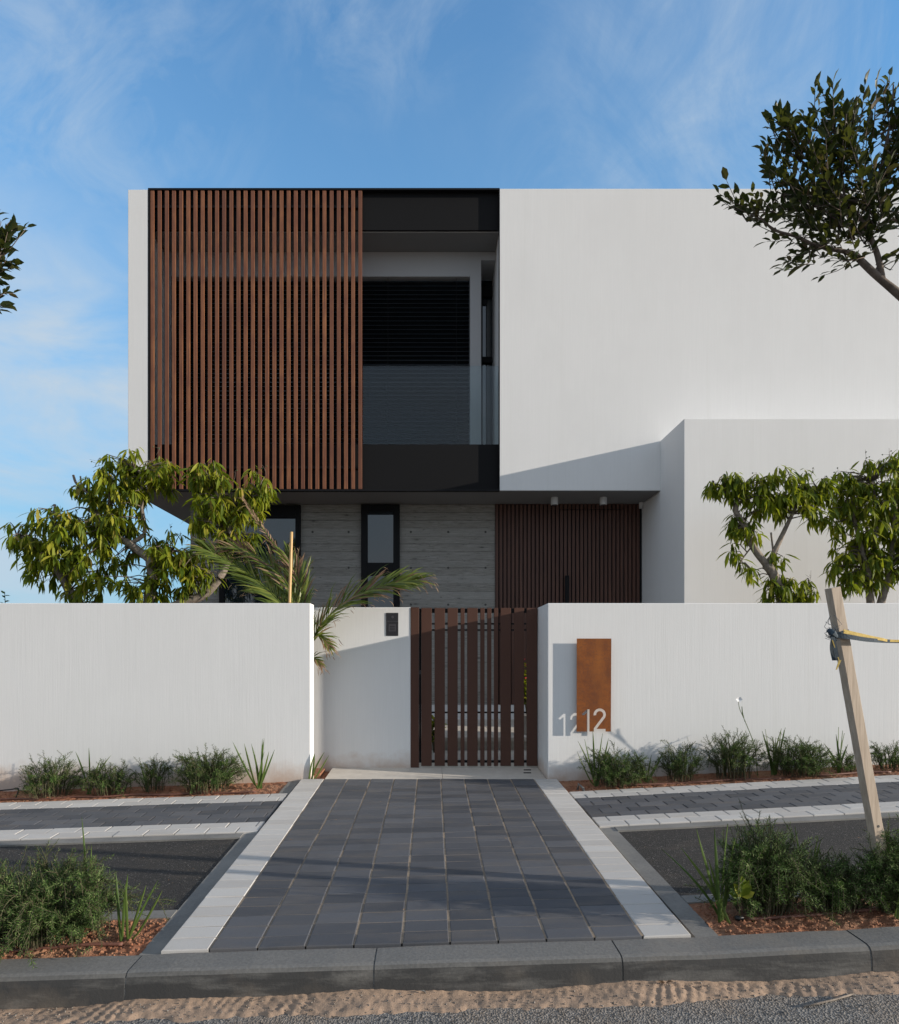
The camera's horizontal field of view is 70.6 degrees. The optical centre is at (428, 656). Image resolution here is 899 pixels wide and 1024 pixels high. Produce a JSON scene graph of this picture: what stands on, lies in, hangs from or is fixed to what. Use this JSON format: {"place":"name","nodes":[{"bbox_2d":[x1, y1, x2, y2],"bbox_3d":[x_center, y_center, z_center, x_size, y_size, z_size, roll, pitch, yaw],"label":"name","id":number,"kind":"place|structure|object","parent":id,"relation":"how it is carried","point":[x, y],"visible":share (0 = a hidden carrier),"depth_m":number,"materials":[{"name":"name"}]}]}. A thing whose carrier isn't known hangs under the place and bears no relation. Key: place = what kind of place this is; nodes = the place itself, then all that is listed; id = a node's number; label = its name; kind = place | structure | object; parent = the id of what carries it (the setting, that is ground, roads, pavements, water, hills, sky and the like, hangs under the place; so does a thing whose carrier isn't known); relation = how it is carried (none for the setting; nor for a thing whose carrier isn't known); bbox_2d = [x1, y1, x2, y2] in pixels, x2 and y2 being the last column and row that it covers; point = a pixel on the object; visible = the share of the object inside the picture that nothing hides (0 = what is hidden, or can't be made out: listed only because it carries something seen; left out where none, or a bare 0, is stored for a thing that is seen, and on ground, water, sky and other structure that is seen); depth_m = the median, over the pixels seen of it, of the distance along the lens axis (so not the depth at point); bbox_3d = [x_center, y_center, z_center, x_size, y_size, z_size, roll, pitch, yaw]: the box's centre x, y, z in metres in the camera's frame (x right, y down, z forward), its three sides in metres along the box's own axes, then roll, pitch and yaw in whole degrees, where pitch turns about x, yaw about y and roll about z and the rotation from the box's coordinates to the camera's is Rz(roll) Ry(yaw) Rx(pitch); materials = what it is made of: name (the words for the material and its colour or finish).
{"place":"outdoors","nodes":[
{"label":"outdoors","id":0,"kind":"place"},
{"bbox_2d":[0,918,169,958],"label":"soil bed","id":1,"kind":"object","parent":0,"point":[127,949],"visible":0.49,"depth_m":2.83,"materials":[{"name":"brown soil"}]},
{"bbox_2d":[0,212,35,313],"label":"street tree","id":2,"kind":"object","parent":1,"relation":"on","point":[9,231],"visible":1,"depth_m":2.94,"materials":[{"name":"green plant"}]},
{"bbox_2d":[0,942,123,951],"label":"irrigation pipe","id":3,"kind":"object","parent":1,"relation":"on","point":[83,945],"visible":0.88,"depth_m":2.79,"materials":[{"name":"brown plastic"}]},
{"bbox_2d":[67,816,91,884],"bbox_3d":[-1.648,1.019,2.994,0.128,0.530,0.028,0,0,0],"label":"iris plant","id":4,"kind":"object","parent":1,"relation":"on","point":[84,848],"visible":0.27,"depth_m":2.99,"materials":[{"name":"green plant"}]},
{"bbox_2d":[0,838,175,969],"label":"rosemary","id":5,"kind":"object","parent":1,"relation":"on","point":[39,903],"visible":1,"depth_m":2.80,"materials":[{"name":"green plant"}]},
{"bbox_2d":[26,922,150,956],"bbox_3d":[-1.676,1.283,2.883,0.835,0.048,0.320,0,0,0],"label":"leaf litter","id":6,"kind":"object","parent":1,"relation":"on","point":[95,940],"visible":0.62,"depth_m":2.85,"materials":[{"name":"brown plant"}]},
{"bbox_2d":[116,875,161,941],"bbox_3d":[-1.307,1.127,2.846,0.213,0.316,0.056,0,0,-4],"label":"iris plant","id":7,"kind":"object","parent":1,"relation":"on","point":[125,920],"visible":0.98,"depth_m":2.86,"materials":[{"name":"green plant"}]},
{"bbox_2d":[0,839,238,913],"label":"asphalt path","id":8,"kind":"structure","parent":0,"point":[162,863],"depth_m":3.83,"materials":[{"name":"grey asphalt"}]},
{"bbox_2d":[0,833,243,846],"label":"kerb edging","id":9,"kind":"object","parent":8,"relation":"on","point":[125,839],"visible":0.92,"depth_m":4.20,"materials":[{"name":"concrete"}]},
{"bbox_2d":[95,910,176,920],"bbox_3d":[-4.372,1.399,3.100,6.255,0.291,0.080,0,0,0],"label":"kerb edging","id":10,"kind":"object","parent":8,"relation":"on","point":[157,914],"visible":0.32,"depth_m":3.09,"materials":[{"name":"concrete"}]},
{"bbox_2d":[139,833,256,954],"bbox_3d":[-1.198,1.275,3.491,0.093,0.173,1.542,0,0,0],"label":"kerb edging","id":11,"kind":"object","parent":8,"relation":"on","point":[161,939],"visible":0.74,"depth_m":3.26,"materials":[{"name":"concrete"}]},
{"bbox_2d":[0,793,287,840],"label":"pavement","id":12,"kind":"structure","parent":0,"point":[163,816],"depth_m":4.68,"materials":[{"name":"grey concrete"}]},
{"bbox_2d":[278,781,298,794],"bbox_3d":[-1.198,1.161,5.418,0.093,0.108,0.435,0,0,0],"label":"kerb edging","id":13,"kind":"object","parent":12,"relation":"on","point":[289,787],"visible":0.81,"depth_m":5.43,"materials":[{"name":"concrete"}]},
{"bbox_2d":[0,782,287,802],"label":"soil bed","id":14,"kind":"object","parent":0,"point":[276,786],"visible":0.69,"depth_m":5.42,"materials":[{"name":"brown soil"}]},
{"bbox_2d":[0,787,18,797],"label":"irrigation hose","id":15,"kind":"object","parent":14,"relation":"on","point":[11,789],"visible":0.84,"depth_m":5.38,"materials":[{"name":"black plastic"}]},
{"bbox_2d":[14,750,91,798],"bbox_3d":[-3.156,0.988,5.371,0.680,0.402,0.540,0,0,0],"label":"rosemary","id":16,"kind":"object","parent":14,"relation":"on","point":[33,784],"visible":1,"depth_m":5.36,"materials":[{"name":"green plant"}]},
{"bbox_2d":[76,753,108,793],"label":"iris plant","id":17,"kind":"object","parent":14,"relation":"on","point":[90,789],"visible":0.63,"depth_m":5.44,"materials":[{"name":"green plant"}]},
{"bbox_2d":[76,758,141,796],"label":"rosemary","id":18,"kind":"object","parent":14,"relation":"on","point":[98,781],"visible":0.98,"depth_m":5.36,"materials":[{"name":"green plant"}]},
{"bbox_2d":[0,791,255,800],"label":"curb","id":19,"kind":"structure","parent":14,"relation":"on","point":[125,795],"depth_m":5.29,"materials":[{"name":"grey concrete"}]},
{"bbox_2d":[128,755,177,792],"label":"rosemary","id":20,"kind":"object","parent":14,"relation":"on","point":[155,777],"visible":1,"depth_m":5.42,"materials":[{"name":"green plant"}]},
{"bbox_2d":[168,743,248,793],"bbox_3d":[-1.881,0.938,5.371,0.723,0.415,0.558,0,0,0],"label":"rosemary","id":21,"kind":"object","parent":14,"relation":"on","point":[212,777],"visible":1,"depth_m":5.33,"materials":[{"name":"green plant"}]},
{"bbox_2d":[233,740,273,788],"bbox_3d":[-1.490,0.917,5.407,0.345,0.442,0.091,0,0,-13],"label":"iris plant","id":22,"kind":"object","parent":14,"relation":"on","point":[261,773],"visible":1,"depth_m":5.41,"materials":[{"name":"green plant"}]},
{"bbox_2d":[161,779,690,953],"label":"driveway","id":23,"kind":"structure","parent":0,"point":[493,861],"depth_m":3.43,"materials":[{"name":"grey stone"}]},
{"bbox_2d":[314,750,537,778],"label":"yard","id":24,"kind":"structure","parent":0,"point":[321,773],"depth_m":6.14,"materials":[{"name":"grey concrete"}]},
{"bbox_2d":[0,445,280,602],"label":"mango tree","id":25,"kind":"object","parent":24,"relation":"on","point":[110,528],"visible":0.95,"depth_m":6.67,"materials":[{"name":"green plant"}]},
{"bbox_2d":[184,495,437,675],"bbox_3d":[-1.128,-0.196,5.962,2.453,2.792,0.441,0,0,10],"label":"palm","id":26,"kind":"object","parent":24,"relation":"on","point":[219,552],"visible":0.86,"depth_m":6.03,"materials":[{"name":"green plant"}]},
{"bbox_2d":[288,532,292,602],"bbox_3d":[-1.317,-0.544,6.000,0.063,1.264,0.033,0,0,0],"label":"bamboo cane","id":27,"kind":"object","parent":26,"relation":"attached to","point":[290,567],"visible":0.48,"depth_m":5.99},
{"bbox_2d":[308,753,327,778],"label":"iris plant","id":28,"kind":"object","parent":24,"relation":"on","point":[312,767],"visible":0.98,"depth_m":5.63,"materials":[{"name":"green plant"}]},
{"bbox_2d":[314,607,410,770],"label":"garden wall","id":29,"kind":"structure","parent":24,"relation":"on","point":[362,704],"depth_m":6.13,"materials":[{"name":"paint"}]},
{"bbox_2d":[386,613,397,635],"bbox_3d":[-0.356,-0.309,6.126,0.119,0.222,0.006,0,0,0],"label":"intercom","id":30,"kind":"object","parent":29,"relation":"attached to","point":[391,624],"visible":1,"depth_m":6.13,"materials":[{"name":"black plastic"}]},
{"bbox_2d":[411,607,536,767],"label":"gate","id":31,"kind":"structure","parent":29,"relation":"attached to","point":[421,684],"depth_m":6.13,"materials":[{"name":"brown wood"}]},
{"bbox_2d":[432,719,525,749],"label":"entrance terrace","id":32,"kind":"structure","parent":24,"relation":"on","point":[492,734],"depth_m":7.10,"materials":[{"name":"beige stone"}]},
{"bbox_2d":[524,659,525,734],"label":"potted plant","id":33,"kind":"object","parent":32,"relation":"on","point":[525,700],"visible":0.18,"depth_m":7.22,"materials":[{"name":"green plant"}]},
{"bbox_2d":[701,465,842,602],"bbox_3d":[3.474,-0.617,6.511,1.447,2.690,0.588,0,0,0],"label":"mango tree","id":34,"kind":"object","parent":24,"relation":"on","point":[802,498],"visible":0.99,"depth_m":6.45,"materials":[{"name":"green plant"}]},
{"bbox_2d":[818,450,898,602],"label":"mango tree","id":35,"kind":"object","parent":24,"relation":"on","point":[874,562],"visible":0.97,"depth_m":6.45,"materials":[{"name":"green plant"}]},
{"bbox_2d":[320,767,545,778],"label":"threshold paving","id":36,"kind":"structure","parent":0,"point":[440,772],"depth_m":5.88,"materials":[{"name":"beige concrete"}]},
{"bbox_2d":[432,715,446,752],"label":"garden plant","id":37,"kind":"object","parent":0,"point":[433,731],"visible":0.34,"depth_m":6.78,"materials":[{"name":"green plant"}]},
{"bbox_2d":[0,0,898,602],"label":"sky","id":38,"kind":"structure","parent":0,"point":[101,100],"materials":[{"name":"blue"}]},
{"bbox_2d":[66,993,898,1023],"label":"road","id":39,"kind":"structure","parent":0,"point":[829,1013],"depth_m":2.39,"materials":[{"name":"grey asphalt"}]},
{"bbox_2d":[0,971,898,1023],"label":"sand drift","id":40,"kind":"object","parent":39,"relation":"on","point":[229,1007],"visible":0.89,"depth_m":2.50,"materials":[{"name":"beige sand"}]},
{"bbox_2d":[0,926,898,1009],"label":"kerb","id":41,"kind":"structure","parent":39,"relation":"on","point":[66,982],"depth_m":2.56,"materials":[{"name":"concrete"}]},
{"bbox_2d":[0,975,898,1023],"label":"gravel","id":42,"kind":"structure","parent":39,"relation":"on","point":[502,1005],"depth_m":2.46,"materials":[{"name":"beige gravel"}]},
{"bbox_2d":[803,993,853,1006],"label":"dry twig","id":43,"kind":"object","parent":39,"relation":"on","point":[829,1000],"visible":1,"depth_m":2.41,"materials":[{"name":"beige wood"}]},
{"bbox_2d":[559,764,898,792],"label":"soil bed","id":44,"kind":"object","parent":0,"point":[565,785],"visible":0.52,"depth_m":5.41,"materials":[{"name":"brown soil"}]},
{"bbox_2d":[577,783,584,790],"bbox_3d":[1.265,1.093,5.287,0.077,0.075,0.026,0,0,31],"label":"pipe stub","id":45,"kind":"object","parent":44,"relation":"on","point":[582,787],"visible":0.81,"depth_m":5.28,"materials":[{"name":"plastic"}]},
{"bbox_2d":[577,733,609,786],"bbox_3d":[1.402,0.866,5.408,0.304,0.484,0.064,0,0,-3],"label":"iris plant","id":46,"kind":"object","parent":44,"relation":"on","point":[596,782],"visible":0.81,"depth_m":5.40,"materials":[{"name":"green plant"}]},
{"bbox_2d":[578,740,656,787],"bbox_3d":[1.577,0.902,5.319,0.656,0.381,0.554,0,0,17],"label":"rosemary","id":47,"kind":"object","parent":44,"relation":"on","point":[610,774],"visible":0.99,"depth_m":5.30,"materials":[{"name":"green plant"}]},
{"bbox_2d":[629,750,663,781],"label":"iris plant","id":48,"kind":"object","parent":44,"relation":"on","point":[649,767],"visible":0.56,"depth_m":5.47,"materials":[{"name":"green plant"}]},
{"bbox_2d":[649,738,708,781],"bbox_3d":[2.146,0.868,5.416,0.509,0.379,0.367,0,0,0],"label":"rosemary","id":49,"kind":"object","parent":44,"relation":"on","point":[677,764],"visible":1,"depth_m":5.38,"materials":[{"name":"green plant"}]},
{"bbox_2d":[696,725,767,779],"bbox_3d":[2.590,0.807,5.402,0.603,0.457,0.478,0,0,0],"label":"rosemary","id":50,"kind":"object","parent":44,"relation":"on","point":[737,749],"visible":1,"depth_m":5.36,"materials":[{"name":"green plant"}]},
{"bbox_2d":[736,697,757,774],"bbox_3d":[2.712,0.695,5.416,0.220,0.699,0.022,0,0,-17],"label":"flower stalk","id":51,"kind":"object","parent":44,"relation":"on","point":[738,699],"visible":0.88,"depth_m":5.41,"materials":[{"name":"white plant"}]},
{"bbox_2d":[615,771,890,786],"bbox_3d":[2.713,1.028,5.330,2.317,0.134,0.055,0,0,0],"label":"irrigation pipe","id":52,"kind":"object","parent":44,"relation":"on","point":[749,778],"visible":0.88,"depth_m":5.32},
{"bbox_2d":[762,727,785,775],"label":"iris plant","id":53,"kind":"object","parent":44,"relation":"on","point":[773,770],"visible":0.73,"depth_m":5.45,"materials":[{"name":"green plant"}]},
{"bbox_2d":[753,732,850,777],"bbox_3d":[3.124,0.823,5.364,0.664,0.374,0.552,0,0,0],"label":"rosemary","id":54,"kind":"object","parent":44,"relation":"on","point":[810,761],"visible":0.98,"depth_m":5.31,"materials":[{"name":"green plant"}]},
{"bbox_2d":[818,727,847,772],"bbox_3d":[3.448,0.802,5.437,0.226,0.391,0.068,0,0,16],"label":"iris plant","id":55,"kind":"object","parent":44,"relation":"on","point":[840,760],"visible":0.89,"depth_m":5.44,"materials":[{"name":"green plant"}]},
{"bbox_2d":[829,747,856,771],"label":"rosemary","id":56,"kind":"object","parent":44,"relation":"on","point":[848,763],"visible":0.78,"depth_m":5.42,"materials":[{"name":"green plant"}]},
{"bbox_2d":[869,740,898,769],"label":"rosemary","id":57,"kind":"object","parent":44,"relation":"on","point":[893,758],"visible":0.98,"depth_m":5.41,"materials":[{"name":"green plant"}]},
{"bbox_2d":[569,775,898,828],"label":"pavement","id":58,"kind":"structure","parent":0,"point":[613,808],"depth_m":4.68,"materials":[{"name":"grey concrete"}]},
{"bbox_2d":[619,818,898,895],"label":"asphalt path","id":59,"kind":"structure","parent":0,"point":[842,836],"depth_m":3.85,"materials":[{"name":"grey asphalt"}]},
{"bbox_2d":[600,828,717,936],"bbox_3d":[1.195,1.218,3.491,0.100,0.138,1.542,0,0,0],"label":"kerb edging","id":60,"kind":"object","parent":59,"relation":"on","point":[690,920],"visible":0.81,"depth_m":3.24,"materials":[{"name":"concrete"}]},
{"bbox_2d":[681,893,797,903],"bbox_3d":[4.372,1.062,3.100,6.255,0.408,0.080,0,0,0],"label":"kerb edging","id":61,"kind":"object","parent":59,"relation":"on","point":[690,899],"visible":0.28,"depth_m":3.09,"materials":[{"name":"concrete"}]},
{"bbox_2d":[614,812,898,831],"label":"kerb edging","id":62,"kind":"object","parent":59,"relation":"on","point":[741,823],"visible":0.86,"depth_m":4.21,"materials":[{"name":"concrete"}]},
{"bbox_2d":[688,897,898,935],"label":"soil bed","id":63,"kind":"object","parent":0,"point":[884,918],"visible":0.44,"depth_m":2.82,"materials":[{"name":"brown soil"}]},
{"bbox_2d":[664,824,744,923],"bbox_3d":[1.244,0.974,2.856,0.366,0.453,0.112,0,0,11],"label":"iris plant","id":64,"kind":"object","parent":63,"relation":"on","point":[720,910],"visible":0.94,"depth_m":2.86,"materials":[{"name":"green plant"}]},
{"bbox_2d":[734,916,743,920],"bbox_3d":[1.401,1.183,2.868,0.036,0.024,0.021,0,0,8],"label":"pipe end","id":65,"kind":"object","parent":63,"relation":"on","point":[738,918],"visible":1,"depth_m":2.86,"materials":[{"name":"black plastic"}]},
{"bbox_2d":[729,876,754,899],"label":"broadleaf plant","id":66,"kind":"object","parent":63,"relation":"on","point":[746,892],"visible":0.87,"depth_m":2.79,"materials":[{"name":"green plant"}]},
{"bbox_2d":[685,800,839,924],"bbox_3d":[1.518,0.920,2.897,0.596,0.513,0.457,0,0,-17],"label":"rosemary","id":67,"kind":"object","parent":63,"relation":"on","point":[774,876],"visible":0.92,"depth_m":2.85,"materials":[{"name":"green plant"}]},
{"bbox_2d":[697,900,898,934],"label":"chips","id":68,"kind":"object","parent":63,"relation":"on","point":[801,924],"visible":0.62,"depth_m":2.81,"materials":[{"name":"brown wood"}]},
{"bbox_2d":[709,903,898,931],"bbox_3d":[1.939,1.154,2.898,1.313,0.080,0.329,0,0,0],"label":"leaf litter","id":69,"kind":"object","parent":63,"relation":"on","point":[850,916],"visible":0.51,"depth_m":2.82,"materials":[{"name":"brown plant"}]},
{"bbox_2d":[713,66,898,300],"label":"street tree","id":70,"kind":"object","parent":63,"relation":"on","point":[830,201],"visible":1,"depth_m":2.88,"materials":[{"name":"green plant"}]},
{"bbox_2d":[795,828,820,905],"bbox_3d":[1.781,0.985,2.971,0.108,0.374,0.079,0,0,42],"label":"iris plant","id":71,"kind":"object","parent":63,"relation":"on","point":[817,853],"visible":0.3,"depth_m":2.98,"materials":[{"name":"green plant"}]},
{"bbox_2d":[748,907,880,920],"bbox_3d":[1.828,1.157,2.863,0.790,0.060,0.023,0,0,-2],"label":"irrigation pipe","id":72,"kind":"object","parent":63,"relation":"on","point":[809,914],"visible":0.78,"depth_m":2.85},
{"bbox_2d":[792,846,896,919],"bbox_3d":[1.879,1.013,2.881,0.511,0.303,0.309,0,0,0],"label":"rosemary","id":73,"kind":"object","parent":63,"relation":"on","point":[843,884],"visible":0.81,"depth_m":2.85,"materials":[{"name":"green plant"}]},
{"bbox_2d":[825,587,892,913],"bbox_3d":[1.945,0.444,2.850,0.331,1.510,0.043,0,0,-4],"label":"wooden stake","id":74,"kind":"object","parent":63,"relation":"on","point":[860,744],"visible":0.76,"depth_m":2.83,"materials":[{"name":"beige wood"}]},
{"bbox_2d":[824,615,898,669],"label":"tie strap","id":75,"kind":"object","parent":74,"relation":"attached to","point":[834,635],"visible":0.96,"depth_m":2.79,"materials":[{"name":"yellow fabric"}]},
{"bbox_2d":[847,814,898,912],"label":"rosemary","id":76,"kind":"object","parent":63,"relation":"on","point":[871,864],"visible":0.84,"depth_m":2.82,"materials":[{"name":"green plant"}]},
{"bbox_2d":[894,895,898,918],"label":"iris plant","id":77,"kind":"object","parent":63,"relation":"on","point":[896,915],"visible":0.83,"depth_m":2.79,"materials":[{"name":"green plant"}]},
{"bbox_3d":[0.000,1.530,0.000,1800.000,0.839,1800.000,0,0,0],"label":"ground","id":78,"kind":"structure","parent":0,"visible":0},
{"bbox_2d":[0,603,313,790],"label":"garden wall","id":79,"kind":"structure","parent":78,"relation":"on","point":[114,683],"depth_m":5.64,"materials":[{"name":"paint"}]},
{"bbox_2d":[128,188,898,718],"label":"house","id":80,"kind":"structure","parent":78,"relation":"on","point":[494,398],"depth_m":8.25,"materials":[{"name":"paint"}]},
{"bbox_2d":[219,505,300,602],"bbox_3d":[-2.380,-0.728,8.941,1.143,2.797,0.053,0,0,0],"label":"window","id":81,"kind":"structure","parent":80,"relation":"in","point":[282,520],"depth_m":8.95,"materials":[{"name":"black"}]},
{"bbox_2d":[176,282,468,442],"bbox_3d":[-1.492,-4.003,8.852,4.104,2.454,0.015,0,0,0],"label":"balcony window","id":82,"kind":"structure","parent":80,"relation":"in","point":[372,327],"depth_m":8.85,"materials":[{"name":"black glass"}]},
{"bbox_2d":[361,504,399,606],"bbox_3d":[-0.684,-0.732,8.941,0.543,2.804,0.053,0,0,0],"label":"window","id":83,"kind":"structure","parent":80,"relation":"in","point":[380,523],"depth_m":8.95,"materials":[{"name":"black"}]},
{"bbox_2d":[481,281,492,443],"bbox_3d":[1.069,-4.115,9.203,0.698,2.679,0.065,0,0,0],"label":"balcony door","id":84,"kind":"structure","parent":80,"relation":"in","point":[486,286],"depth_m":9.22,"materials":[{"name":"black glass"}]},
{"bbox_2d":[559,510,623,602],"bbox_3d":[2.290,-0.606,8.918,0.943,2.913,0.092,0,0,0],"label":"door","id":85,"kind":"structure","parent":80,"relation":"in","point":[591,542],"depth_m":8.94,"materials":[{"name":"brown wood"}]},
{"bbox_2d":[537,603,898,780],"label":"garden wall","id":86,"kind":"structure","parent":78,"relation":"on","point":[681,673],"depth_m":5.64,"materials":[{"name":"paint"}]},
{"bbox_2d":[577,639,610,731],"bbox_3d":[1.453,0.253,5.615,0.306,0.820,0.044,0,0,0],"label":"house number sign","id":87,"kind":"object","parent":86,"relation":"attached to","point":[593,675],"visible":1,"depth_m":5.59,"materials":[{"name":"metal"}]}
]}

